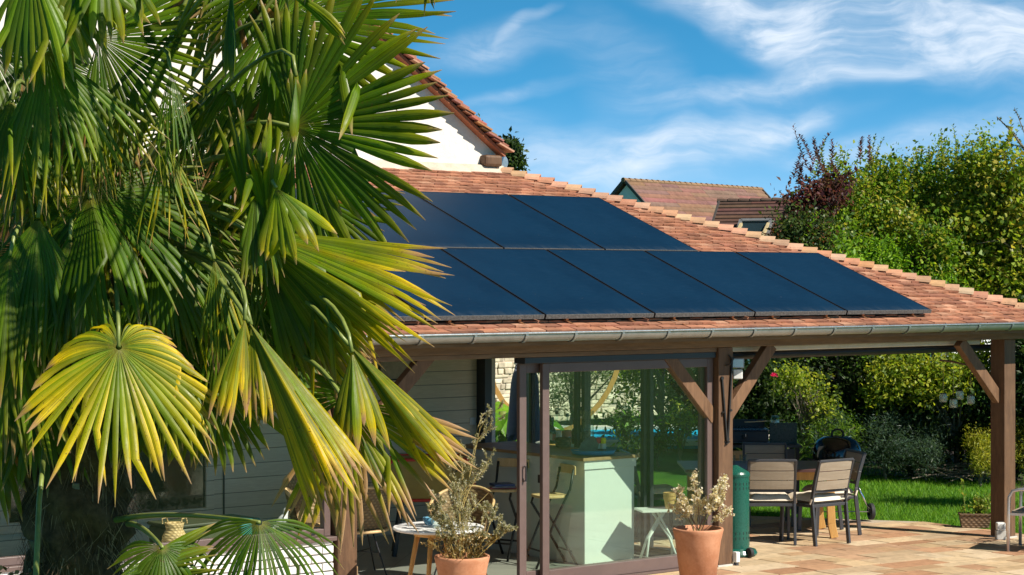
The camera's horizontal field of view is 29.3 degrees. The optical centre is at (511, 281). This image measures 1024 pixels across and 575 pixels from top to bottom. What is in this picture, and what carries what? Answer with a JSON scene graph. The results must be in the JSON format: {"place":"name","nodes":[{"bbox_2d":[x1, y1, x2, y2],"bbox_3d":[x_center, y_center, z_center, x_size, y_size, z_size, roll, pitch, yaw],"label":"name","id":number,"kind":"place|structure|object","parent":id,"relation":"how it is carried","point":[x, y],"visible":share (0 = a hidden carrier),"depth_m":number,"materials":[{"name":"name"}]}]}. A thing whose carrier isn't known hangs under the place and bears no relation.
{"place":"outdoors","nodes":[
{"label":"outdoors","id":0,"kind":"place"},
{"bbox_2d":[161,518,187,541],"bbox_3d":[-2.677,1.976,15.548,0.204,0.221,0.203,0,0,0],"label":"straw basket","id":1,"kind":"object","parent":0,"point":[174,530],"visible":0.72,"depth_m":15.48,"materials":[{"name":"beige wicker"}]},
{"bbox_2d":[357,533,645,574],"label":"room floor","id":2,"kind":"structure","parent":0,"point":[498,564],"depth_m":19.18,"materials":[{"name":"tile"}]},
{"bbox_2d":[147,515,238,542],"bbox_3d":[-2.634,2.351,16.353,0.700,0.730,0.420,0,0,-43],"label":"storage box","id":3,"kind":"object","parent":2,"relation":"on","point":[157,528],"visible":0.29,"depth_m":16.20,"materials":[{"name":"paint"}]},
{"bbox_2d":[221,514,259,534],"bbox_3d":[-2.335,2.351,16.585,0.200,0.730,0.420,0,0,-43],"label":"storage box","id":4,"kind":"object","parent":2,"relation":"on","point":[242,516],"visible":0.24,"depth_m":16.52,"materials":[{"name":"paint"}]},
{"bbox_2d":[357,486,391,574],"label":"rattan chair","id":5,"kind":"object","parent":2,"relation":"on","point":[370,525],"visible":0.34,"depth_m":17.99,"materials":[{"name":"brown wicker"}]},
{"bbox_2d":[385,454,475,556],"bbox_3d":[-0.820,2.229,19.600,0.892,0.979,0.536,0,0,-4],"label":"game cabinet","id":6,"kind":"object","parent":2,"relation":"on","point":[418,492],"visible":0.21,"depth_m":19.35,"materials":[{"name":"yellow paint"}]},
{"bbox_2d":[393,521,483,574],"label":"bistro table","id":7,"kind":"object","parent":2,"relation":"on","point":[426,531],"visible":0.66,"depth_m":15.82,"materials":[{"name":"white laminate"}]},
{"bbox_2d":[428,485,494,574],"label":"rattan chair","id":8,"kind":"object","parent":2,"relation":"on","point":[483,493],"visible":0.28,"depth_m":17.93,"materials":[{"name":"beige wicker"}]},
{"bbox_2d":[481,458,528,561],"bbox_3d":[-0.077,2.239,19.317,0.360,0.966,0.462,0,0,30],"label":"bar stool","id":9,"kind":"object","parent":2,"relation":"on","point":[506,462],"visible":0.61,"depth_m":19.38,"materials":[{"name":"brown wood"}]},
{"bbox_2d":[463,441,639,564],"bbox_3d":[0.347,2.200,19.722,0.720,1.032,2.025,0,0,-38],"label":"bar counter","id":10,"kind":"object","parent":2,"relation":"on","point":[595,522],"visible":0.61,"depth_m":19.04,"materials":[{"name":"green paint"}]},
{"bbox_2d":[554,437,571,446],"bbox_3d":[0.522,1.637,20.000,0.188,0.094,0.188,0,0,-38],"label":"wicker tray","id":11,"kind":"object","parent":10,"relation":"on","point":[562,441],"visible":1,"depth_m":19.93,"materials":[{"name":"wicker"}]},
{"bbox_2d":[571,449,615,455],"bbox_3d":[0.791,1.659,19.090,0.446,0.049,0.312,0,0,0],"label":"serving tray","id":12,"kind":"object","parent":10,"relation":"on","point":[598,453],"visible":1,"depth_m":18.97,"materials":[{"name":"blue plastic"}]},
{"bbox_2d":[579,436,598,450],"bbox_3d":[0.762,1.589,19.100,0.183,0.200,0.008,24,-22,0],"label":"metal sign","id":13,"kind":"object","parent":12,"relation":"on","point":[590,443],"visible":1,"depth_m":19.10,"materials":[{"name":"grey metal"}]},
{"bbox_2d":[526,463,577,568],"bbox_3d":[0.370,2.239,18.757,0.462,0.966,0.360,0,0,-22],"label":"bar stool","id":14,"kind":"object","parent":2,"relation":"on","point":[567,468],"visible":0.77,"depth_m":18.71,"materials":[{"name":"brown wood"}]},
{"bbox_2d":[634,507,676,557],"bbox_3d":[1.416,2.451,18.850,0.420,0.541,0.300,0,0,-12],"label":"side table","id":15,"kind":"object","parent":2,"relation":"on","point":[660,511],"visible":0.72,"depth_m":18.83,"materials":[{"name":"green paint"}]},
{"bbox_3d":[-1.641,2.594,16.750,0.600,0.245,0.600,0,0,0],"label":"low platform","id":16,"kind":"object","parent":2,"relation":"on","visible":0},
{"bbox_2d":[282,470,319,529],"bbox_3d":[-1.653,2.045,16.776,0.616,0.856,0.612,0,0,-25],"label":"rattan chair","id":17,"kind":"object","parent":16,"relation":"on","point":[288,490],"visible":0.17,"depth_m":16.84,"materials":[{"name":"brown wicker"}]},
{"bbox_2d":[535,425,697,446],"bbox_3d":[2.679,2.739,35.109,4.985,0.083,4.026,0,0,-6],"label":"pool coping","id":18,"kind":"object","parent":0,"point":[691,442],"visible":0.07,"depth_m":33.25,"materials":[{"name":"white stone"}]},
{"bbox_2d":[591,429,697,449],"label":"pool water","id":19,"kind":"structure","parent":0,"point":[595,433],"depth_m":34.86,"materials":[{"name":"blue liquid"}]},
{"bbox_2d":[362,0,1023,197],"label":"sky","id":20,"kind":"structure","parent":0,"point":[599,93],"materials":[{"name":"blue"}]},
{"bbox_2d":[495,345,1023,532],"bbox_3d":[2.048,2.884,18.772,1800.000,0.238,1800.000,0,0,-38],"label":"lawn","id":21,"kind":"structure","parent":0,"point":[670,471],"depth_m":28.72,"materials":[{"name":"green plant"}]},
{"bbox_2d":[0,0,477,574],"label":"palm tree","id":22,"kind":"object","parent":21,"relation":"on","point":[152,302],"visible":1,"depth_m":7.90,"materials":[{"name":"green plant"}]},
{"bbox_2d":[0,0,1023,574],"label":"house","id":23,"kind":"structure","parent":21,"relation":"on","point":[452,378],"depth_m":19.61,"materials":[{"name":"tile"}]},
{"bbox_2d":[0,418,213,534],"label":"window","id":24,"kind":"structure","parent":23,"relation":"in","point":[176,493],"depth_m":19.42,"materials":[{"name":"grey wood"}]},
{"bbox_2d":[127,369,329,552],"bbox_3d":[-2.473,1.378,15.403,2.425,1.416,0.070,0,0,-38],"label":"window","id":25,"kind":"structure","parent":23,"relation":"in","point":[324,529],"depth_m":16.01,"materials":[{"name":"beige metal"}]},
{"bbox_2d":[261,295,424,330],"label":"solar panel","id":26,"kind":"object","parent":23,"relation":"on","point":[403,316],"visible":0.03,"depth_m":16.29,"materials":[{"name":"blue glass"}]},
{"bbox_2d":[312,188,502,248],"bbox_3d":[-1.060,-0.555,19.144,1.261,0.765,1.675,0,0,-38],"label":"solar panel","id":27,"kind":"object","parent":23,"relation":"on","point":[436,227],"visible":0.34,"depth_m":19.00,"materials":[{"name":"blue glass"}]},
{"bbox_2d":[385,249,544,328],"bbox_3d":[-0.687,0.062,17.386,1.261,0.765,1.675,0,0,-38],"label":"solar panel","id":28,"kind":"object","parent":23,"relation":"on","point":[466,292],"visible":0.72,"depth_m":17.23,"materials":[{"name":"blue glass"}]},
{"bbox_2d":[420,191,603,249],"bbox_3d":[-0.045,-0.555,19.929,1.261,0.765,1.675,0,0,-38],"label":"solar panel","id":29,"kind":"object","parent":23,"relation":"on","point":[505,221],"visible":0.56,"depth_m":19.89,"materials":[{"name":"blue glass"}]},
{"bbox_2d":[441,248,653,326],"bbox_3d":[0.328,0.062,18.171,1.261,0.765,1.675,0,0,-38],"label":"solar panel","id":30,"kind":"object","parent":23,"relation":"on","point":[548,284],"visible":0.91,"depth_m":18.11,"materials":[{"name":"blue glass"}]},
{"bbox_2d":[529,371,590,442],"bbox_3d":[0.498,1.658,20.695,0.050,2.076,0.980,0,0,-38],"label":"sliding door","id":31,"kind":"structure","parent":23,"relation":"in","point":[531,375],"depth_m":21.03,"materials":[{"name":"glass"}]},
{"bbox_2d":[574,372,580,447],"bbox_3d":[0.395,1.658,20.666,0.050,2.076,0.980,0,0,-38],"label":"sliding door","id":32,"kind":"structure","parent":23,"relation":"in","point":[577,375],"depth_m":20.28,"materials":[{"name":"glass"}]},
{"bbox_2d":[509,194,697,250],"bbox_3d":[0.970,-0.555,20.713,1.261,0.765,1.675,0,0,-38],"label":"solar panel","id":33,"kind":"object","parent":23,"relation":"attached to","point":[602,223],"visible":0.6,"depth_m":20.69,"materials":[{"name":"blue glass"}]},
{"bbox_2d":[517,363,703,574],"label":"sliding door","id":34,"kind":"structure","parent":23,"relation":"in","point":[522,369],"depth_m":17.44,"materials":[{"name":"beige metal"}]},
{"bbox_2d":[581,369,646,551],"bbox_3d":[1.034,1.658,19.921,0.050,2.076,0.980,0,0,-38],"label":"sliding door","id":35,"kind":"structure","parent":23,"relation":"in","point":[643,372],"depth_m":19.55,"materials":[{"name":"metal"}]},
{"bbox_2d":[540,358,712,574],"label":"sliding door","id":36,"kind":"structure","parent":23,"relation":"in","point":[665,562],"depth_m":17.92,"materials":[{"name":"beige metal"}]},
{"bbox_2d":[547,249,753,324],"bbox_3d":[1.343,0.062,18.956,1.261,0.765,1.675,0,0,-38],"label":"solar panel","id":37,"kind":"object","parent":23,"relation":"on","point":[657,287],"visible":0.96,"depth_m":18.90,"materials":[{"name":"blue glass"}]},
{"bbox_2d":[733,358,743,378],"bbox_3d":[2.159,0.835,18.884,0.156,0.200,0.068,0,0,14],"label":"floodlight","id":38,"kind":"object","parent":23,"relation":"attached to","point":[738,363],"visible":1,"depth_m":18.86,"materials":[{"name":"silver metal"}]},
{"bbox_2d":[645,251,846,322],"bbox_3d":[2.358,0.062,19.740,1.261,0.765,1.675,0,0,-38],"label":"solar panel","id":39,"kind":"object","parent":23,"relation":"on","point":[757,289],"visible":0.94,"depth_m":19.68,"materials":[{"name":"blue glass"}]},
{"bbox_2d":[736,252,931,321],"bbox_3d":[3.373,0.062,20.525,1.261,0.765,1.675,0,0,-38],"label":"solar panel","id":40,"kind":"object","parent":23,"relation":"on","point":[849,291],"visible":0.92,"depth_m":20.47,"materials":[{"name":"blue glass"}]},
{"bbox_2d":[939,352,973,399],"bbox_3d":[4.870,0.997,21.400,0.404,0.754,0.083,0,0,0],"label":"hanging lamp","id":41,"kind":"object","parent":23,"relation":"hanging from","point":[950,361],"visible":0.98,"depth_m":21.39,"materials":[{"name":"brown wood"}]},
{"bbox_2d":[498,126,534,170],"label":"distant tree","id":42,"kind":"object","parent":21,"relation":"on","point":[516,159],"visible":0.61,"depth_m":45.85,"materials":[{"name":"green plant"}]},
{"bbox_2d":[506,363,539,441],"bbox_3d":[0.152,1.320,24.800,0.520,2.900,0.520,0,0,-38],"label":"parasol","id":43,"kind":"object","parent":21,"relation":"on","point":[511,432],"visible":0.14,"depth_m":24.70,"materials":[{"name":"fabric"}]},
{"bbox_2d":[495,401,564,440],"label":"banana plant","id":44,"kind":"object","parent":21,"relation":"on","point":[501,425],"visible":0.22,"depth_m":25.62,"materials":[{"name":"green plant"}]},
{"bbox_2d":[495,370,618,444],"bbox_3d":[0.612,1.982,29.500,2.042,1.576,0.120,0,0,0],"label":"hammock stand","id":45,"kind":"object","parent":21,"relation":"on","point":[598,404],"visible":0.34,"depth_m":29.47,"materials":[{"name":"brown wood"}]},
{"bbox_2d":[539,370,616,437],"bbox_3d":[1.167,1.740,33.975,2.011,2.278,1.536,0,0,-22],"label":"olive tree","id":46,"kind":"object","parent":21,"relation":"on","point":[565,380],"visible":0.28,"depth_m":33.84,"materials":[{"name":"green plant"}]},
{"bbox_2d":[495,358,695,421],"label":"stone wall","id":47,"kind":"structure","parent":21,"relation":"on","point":[504,369],"depth_m":39.64,"materials":[{"name":"stone"}]},
{"bbox_2d":[591,397,639,450],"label":"pool shrub","id":48,"kind":"object","parent":21,"relation":"on","point":[622,418],"visible":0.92,"depth_m":30.72,"materials":[{"name":"green plant"}]},
{"bbox_2d":[594,368,672,452],"bbox_3d":[2.014,1.809,33.088,2.060,2.124,1.459,0,0,-38],"label":"garden tree","id":49,"kind":"object","parent":21,"relation":"on","point":[627,375],"visible":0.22,"depth_m":32.98,"materials":[{"name":"green plant"}]},
{"bbox_2d":[610,428,668,465],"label":"pool shrub","id":50,"kind":"object","parent":21,"relation":"on","point":[636,446],"visible":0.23,"depth_m":30.20,"materials":[{"name":"green plant"}]},
{"bbox_2d":[631,408,691,466],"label":"pool shrub","id":51,"kind":"object","parent":21,"relation":"on","point":[669,440],"visible":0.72,"depth_m":30.50,"materials":[{"name":"green plant"}]},
{"bbox_2d":[654,367,697,435],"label":"garden tree","id":52,"kind":"object","parent":21,"relation":"on","point":[673,389],"visible":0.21,"depth_m":34.82,"materials":[{"name":"green plant"}]},
{"bbox_2d":[661,395,697,460],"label":"pool shrub","id":53,"kind":"object","parent":21,"relation":"on","point":[683,416],"visible":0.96,"depth_m":30.35,"materials":[{"name":"green plant"}]},
{"bbox_2d":[610,177,770,220],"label":"neighbour house","id":54,"kind":"structure","parent":21,"relation":"on","point":[695,199],"depth_m":61.38,"materials":[{"name":"orange tile"}]},
{"bbox_2d":[767,358,846,480],"bbox_3d":[4.289,1.959,28.488,1.101,1.995,1.213,0,0,-38],"label":"tree","id":55,"kind":"object","parent":21,"relation":"on","point":[800,383],"visible":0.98,"depth_m":28.50,"materials":[{"name":"green plant"}]},
{"bbox_2d":[797,401,875,460],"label":"conifer shrub","id":56,"kind":"object","parent":21,"relation":"on","point":[842,424],"visible":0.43,"depth_m":28.41,"materials":[{"name":"green plant"}]},
{"bbox_2d":[712,197,990,384],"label":"neighbour house","id":57,"kind":"structure","parent":21,"relation":"on","point":[740,213],"depth_m":51.35,"materials":[{"name":"brown tile"}]},
{"bbox_2d":[855,393,928,480],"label":"conifer shrub","id":58,"kind":"object","parent":21,"relation":"on","point":[885,433],"visible":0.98,"depth_m":28.56,"materials":[{"name":"green plant"}]},
{"bbox_2d":[884,397,960,483],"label":"conifer shrub","id":59,"kind":"object","parent":21,"relation":"on","point":[928,451],"visible":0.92,"depth_m":28.51,"materials":[{"name":"green plant"}]},
{"bbox_2d":[959,422,1023,485],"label":"golden shrub","id":60,"kind":"object","parent":21,"relation":"on","point":[981,456],"visible":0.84,"depth_m":27.89,"materials":[{"name":"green plant"}]},
{"bbox_2d":[634,513,918,545],"bbox_3d":[0.325,2.794,17.503,13.720,0.132,8.500,0,0,-38],"label":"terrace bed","id":61,"kind":"object","parent":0,"point":[666,515],"visible":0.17,"depth_m":23.04,"materials":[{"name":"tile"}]},
{"bbox_2d":[634,512,1023,574],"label":"terrace paving","id":62,"kind":"structure","parent":0,"point":[902,548],"depth_m":20.07,"materials":[{"name":"stone"}]},
{"bbox_2d":[434,552,489,574],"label":"plant pot","id":63,"kind":"object","parent":62,"relation":"on","point":[458,566],"visible":0.92,"depth_m":15.45,"materials":[{"name":"ceramic"}]},
{"bbox_2d":[421,399,517,560],"bbox_3d":[-0.338,1.593,15.580,0.763,1.320,0.736,0,0,-38],"label":"potted shrub","id":64,"kind":"object","parent":63,"relation":"on","point":[464,514],"visible":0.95,"depth_m":15.64,"materials":[{"name":"green plant"}]},
{"bbox_2d":[619,449,682,536],"bbox_3d":[1.512,2.288,21.295,0.608,0.907,0.520,0,0,-8],"label":"dining chair","id":65,"kind":"object","parent":62,"relation":"on","point":[637,497],"visible":0.27,"depth_m":21.03,"materials":[{"name":"metal"}]},
{"bbox_2d":[634,484,674,494],"bbox_3d":[1.548,2.258,21.300,0.464,0.097,0.550,0,0,-8],"label":"seat cushion","id":66,"kind":"object","parent":65,"relation":"on","point":[659,489],"visible":0.4,"depth_m":21.15,"materials":[{"name":"beige fabric"}]},
{"bbox_2d":[672,525,723,574],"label":"plant pot","id":67,"kind":"object","parent":62,"relation":"on","point":[698,552],"visible":0.97,"depth_m":17.09,"materials":[{"name":"ceramic"}]},
{"bbox_2d":[667,468,734,530],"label":"potted shrub","id":68,"kind":"object","parent":67,"relation":"on","point":[716,499],"visible":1,"depth_m":17.24,"materials":[{"name":"beige plant"}]},
{"bbox_2d":[733,465,757,557],"bbox_3d":[2.231,2.280,19.593,0.443,0.902,0.443,0,0,11],"label":"gas cylinder","id":69,"kind":"object","parent":62,"relation":"on","point":[741,488],"visible":0.56,"depth_m":19.46,"materials":[{"name":"green metal"}]},
{"bbox_2d":[677,461,841,538],"bbox_3d":[2.720,2.391,21.547,1.720,0.755,1.044,0,0,0],"label":"dining table","id":70,"kind":"object","parent":62,"relation":"on","point":[806,470],"visible":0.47,"depth_m":21.17,"materials":[{"name":"brown wood"}]},
{"bbox_2d":[742,443,792,526],"bbox_3d":[2.930,2.318,22.458,0.520,0.907,0.608,0,0,0],"label":"dining chair","id":71,"kind":"object","parent":62,"relation":"on","point":[763,447],"visible":0.31,"depth_m":22.72,"materials":[{"name":"metal"}]},
{"bbox_2d":[733,441,801,513],"bbox_3d":[2.920,2.369,23.750,1.100,0.830,0.600,0,0,0],"label":"plancha cart","id":72,"kind":"object","parent":62,"relation":"on","point":[792,453],"visible":0.16,"depth_m":23.48,"materials":[{"name":"black metal"}]},
{"bbox_2d":[733,419,796,443],"bbox_3d":[2.955,1.817,23.738,0.970,0.270,0.524,0,0,0],"label":"plancha","id":73,"kind":"object","parent":72,"relation":"on","point":[744,430],"visible":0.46,"depth_m":23.65,"materials":[{"name":"black metal"}]},
{"bbox_2d":[748,449,794,493],"bbox_3d":[3.110,2.323,23.490,0.560,0.640,0.020,0,0,0],"label":"door","id":74,"kind":"structure","parent":72,"relation":"in","point":[790,452],"depth_m":23.48,"materials":[{"name":"metal"}]},
{"bbox_2d":[747,459,796,544],"bbox_3d":[2.710,2.298,20.682,0.520,0.907,0.608,0,0,0],"label":"dining chair","id":75,"kind":"object","parent":62,"relation":"on","point":[772,469],"visible":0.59,"depth_m":20.43,"materials":[{"name":"wood"}]},
{"bbox_2d":[749,492,796,502],"bbox_3d":[2.710,2.268,20.718,0.550,0.097,0.465,0,0,0],"label":"seat cushion","id":76,"kind":"object","parent":75,"relation":"on","point":[769,497],"visible":0.84,"depth_m":20.54,"materials":[{"name":"beige fabric"}]},
{"bbox_2d":[779,458,854,546],"bbox_3d":[3.223,2.305,20.719,0.520,0.907,0.608,0,0,-36],"label":"dining chair","id":77,"kind":"object","parent":62,"relation":"on","point":[822,485],"visible":0.84,"depth_m":20.52,"materials":[{"name":"wood"}]},
{"bbox_2d":[788,490,844,504],"bbox_3d":[3.201,2.274,20.748,0.550,0.097,0.465,0,0,-36],"label":"seat cushion","id":78,"kind":"object","parent":77,"relation":"on","point":[805,496],"visible":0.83,"depth_m":20.63,"materials":[{"name":"beige fabric"}]},
{"bbox_2d":[797,448,865,535],"bbox_3d":[3.527,2.317,21.629,0.608,0.907,0.520,0,0,-14],"label":"dining chair","id":79,"kind":"object","parent":62,"relation":"on","point":[858,456],"visible":0.48,"depth_m":21.55,"materials":[{"name":"metal"}]},
{"bbox_2d":[807,428,875,519],"bbox_3d":[3.847,2.256,22.954,0.713,1.071,0.621,0,0,41],"label":"kettle grill","id":80,"kind":"object","parent":62,"relation":"on","point":[831,446],"visible":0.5,"depth_m":22.83,"materials":[{"name":"black metal"}]},
{"bbox_2d":[958,512,990,527],"bbox_3d":[5.274,2.715,22.350,0.367,0.163,0.193,0,0,6],"label":"wicker planter","id":81,"kind":"object","parent":62,"relation":"on","point":[969,520],"visible":0.93,"depth_m":22.27,"materials":[{"name":"wicker"}]},
{"bbox_2d":[969,490,990,513],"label":"herb plant","id":82,"kind":"object","parent":81,"relation":"in","point":[978,507],"visible":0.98,"depth_m":22.32,"materials":[{"name":"green plant"}]},
{"bbox_2d":[995,522,1005,539],"bbox_3d":[5.291,2.697,21.224,0.104,0.185,0.094,0,0,0],"label":"outlet box","id":83,"kind":"object","parent":62,"relation":"on","point":[1000,532],"visible":0.98,"depth_m":21.19,"materials":[{"name":"plastic"}]},
{"bbox_2d":[1006,486,1023,551],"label":"garden armchair","id":84,"kind":"object","parent":62,"relation":"on","point":[1019,511],"visible":1,"depth_m":20.17,"materials":[{"name":"silver metal"}]},
{"bbox_2d":[747,447,1023,488],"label":"border soil","id":85,"kind":"structure","parent":0,"point":[984,482],"depth_m":29.68,"materials":[{"name":"brown soil"}]},
{"bbox_2d":[733,358,813,450],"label":"evergreen shrub","id":86,"kind":"object","parent":85,"relation":"on","point":[762,406],"visible":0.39,"depth_m":29.18,"materials":[{"name":"green plant"}]},
{"bbox_2d":[768,356,848,459],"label":"evergreen shrub","id":87,"kind":"object","parent":85,"relation":"on","point":[814,360],"visible":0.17,"depth_m":29.62,"materials":[{"name":"green plant"}]},
{"bbox_2d":[758,186,864,460],"bbox_3d":[4.477,0.742,29.981,1.800,4.461,1.534,0,0,-4],"label":"garden shrub","id":88,"kind":"object","parent":85,"relation":"on","point":[794,230],"visible":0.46,"depth_m":29.76,"materials":[{"name":"green plant"}]},
{"bbox_2d":[770,125,873,432],"bbox_3d":[4.768,0.254,30.483,1.589,5.455,1.351,0,0,-38],"label":"smoke bush","id":89,"kind":"object","parent":85,"relation":"on","point":[829,196],"visible":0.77,"depth_m":30.35,"materials":[{"name":"purple plant"}]},
{"bbox_2d":[805,206,884,397],"bbox_3d":[4.871,0.905,30.071,1.381,4.144,1.791,0,0,-19],"label":"laurel bush","id":90,"kind":"object","parent":85,"relation":"on","point":[851,251],"visible":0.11,"depth_m":29.77,"materials":[{"name":"green plant"}]},
{"bbox_2d":[778,355,928,420],"bbox_3d":[5.198,1.659,30.009,2.433,2.456,1.815,0,0,-38],"label":"grey trunk tree","id":91,"kind":"object","parent":85,"relation":"on","point":[837,358],"visible":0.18,"depth_m":29.67,"materials":[{"name":"green plant"}]},
{"bbox_2d":[804,140,904,253],"bbox_3d":[5.338,0.347,31.282,2.365,5.300,2.063,0,0,-38],"label":"hedge tree","id":92,"kind":"object","parent":85,"relation":"on","point":[855,219],"visible":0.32,"depth_m":31.12,"materials":[{"name":"green plant"}]},
{"bbox_2d":[817,355,908,477],"bbox_3d":[5.231,1.844,29.589,1.785,2.290,1.698,0,0,-38],"label":"evergreen shrub","id":93,"kind":"object","parent":85,"relation":"on","point":[846,388],"visible":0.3,"depth_m":29.38,"materials":[{"name":"green plant"}]},
{"bbox_2d":[751,463,1023,533],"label":"lawn grass","id":94,"kind":"structure","parent":85,"relation":"on","point":[918,482],"depth_m":25.74,"materials":[{"name":"green plant"}]},
{"bbox_2d":[853,224,927,471],"bbox_3d":[5.786,1.045,29.987,1.462,3.888,1.454,0,0,29],"label":"laurel bush","id":95,"kind":"object","parent":85,"relation":"on","point":[893,259],"visible":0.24,"depth_m":29.93,"materials":[{"name":"green plant"}]},
{"bbox_2d":[848,134,942,272],"bbox_3d":[6.016,0.287,31.241,1.833,5.434,3.258,0,0,16],"label":"hedge tree","id":96,"kind":"object","parent":85,"relation":"on","point":[886,175],"visible":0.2,"depth_m":31.62,"materials":[{"name":"green plant"}]},
{"bbox_2d":[854,354,959,478],"bbox_3d":[5.983,1.870,29.453,1.737,2.246,2.000,0,0,20],"label":"evergreen shrub","id":97,"kind":"object","parent":85,"relation":"on","point":[907,408],"visible":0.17,"depth_m":28.93,"materials":[{"name":"green plant"}]},
{"bbox_2d":[846,341,990,474],"bbox_3d":[6.194,1.786,28.939,2.166,2.176,2.047,0,0,36],"label":"apple tree","id":98,"kind":"object","parent":85,"relation":"on","point":[901,379],"visible":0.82,"depth_m":28.69,"materials":[{"name":"green plant"}]},
{"bbox_2d":[882,127,969,360],"bbox_3d":[6.713,0.230,31.256,1.921,5.562,4.082,0,0,21],"label":"hedge tree","id":99,"kind":"object","parent":85,"relation":"on","point":[938,243],"visible":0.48,"depth_m":30.45,"materials":[{"name":"green plant"}]},
{"bbox_2d":[906,227,981,466],"bbox_3d":[6.450,1.083,29.809,1.469,3.832,1.291,0,0,21],"label":"laurel bush","id":100,"kind":"object","parent":85,"relation":"on","point":[950,278],"visible":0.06,"depth_m":29.63,"materials":[{"name":"green plant"}]},
{"bbox_2d":[889,460,1022,483],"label":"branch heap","id":101,"kind":"object","parent":85,"relation":"on","point":[962,471],"visible":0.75,"depth_m":28.51,"materials":[{"name":"brown plant"}]},
{"bbox_2d":[926,343,990,477],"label":"evergreen shrub","id":102,"kind":"object","parent":85,"relation":"on","point":[958,435],"visible":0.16,"depth_m":28.94,"materials":[{"name":"green plant"}]},
{"bbox_2d":[930,119,1023,353],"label":"hedge tree","id":103,"kind":"object","parent":85,"relation":"on","point":[960,172],"visible":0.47,"depth_m":30.81,"materials":[{"name":"green plant"}]},
{"bbox_2d":[937,117,1023,346],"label":"tree","id":104,"kind":"object","parent":85,"relation":"on","point":[1011,184],"visible":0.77,"depth_m":30.05,"materials":[{"name":"green plant"}]},
{"bbox_2d":[950,339,1023,480],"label":"evergreen shrub","id":105,"kind":"object","parent":85,"relation":"on","point":[979,419],"visible":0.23,"depth_m":28.57,"materials":[{"name":"green plant"}]},
{"bbox_2d":[975,107,1023,255],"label":"bare branch tree","id":106,"kind":"object","parent":85,"relation":"on","point":[1018,140],"visible":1,"depth_m":29.90,"materials":[{"name":"grey plant"}]},
{"bbox_2d":[983,294,1023,422],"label":"evergreen shrub","id":107,"kind":"object","parent":85,"relation":"on","point":[1019,355],"visible":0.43,"depth_m":28.29,"materials":[{"name":"green plant"}]},
{"bbox_2d":[1015,412,1023,471],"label":"golden shrub","id":108,"kind":"object","parent":85,"relation":"on","point":[1021,443],"visible":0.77,"depth_m":28.11,"materials":[{"name":"green plant"}]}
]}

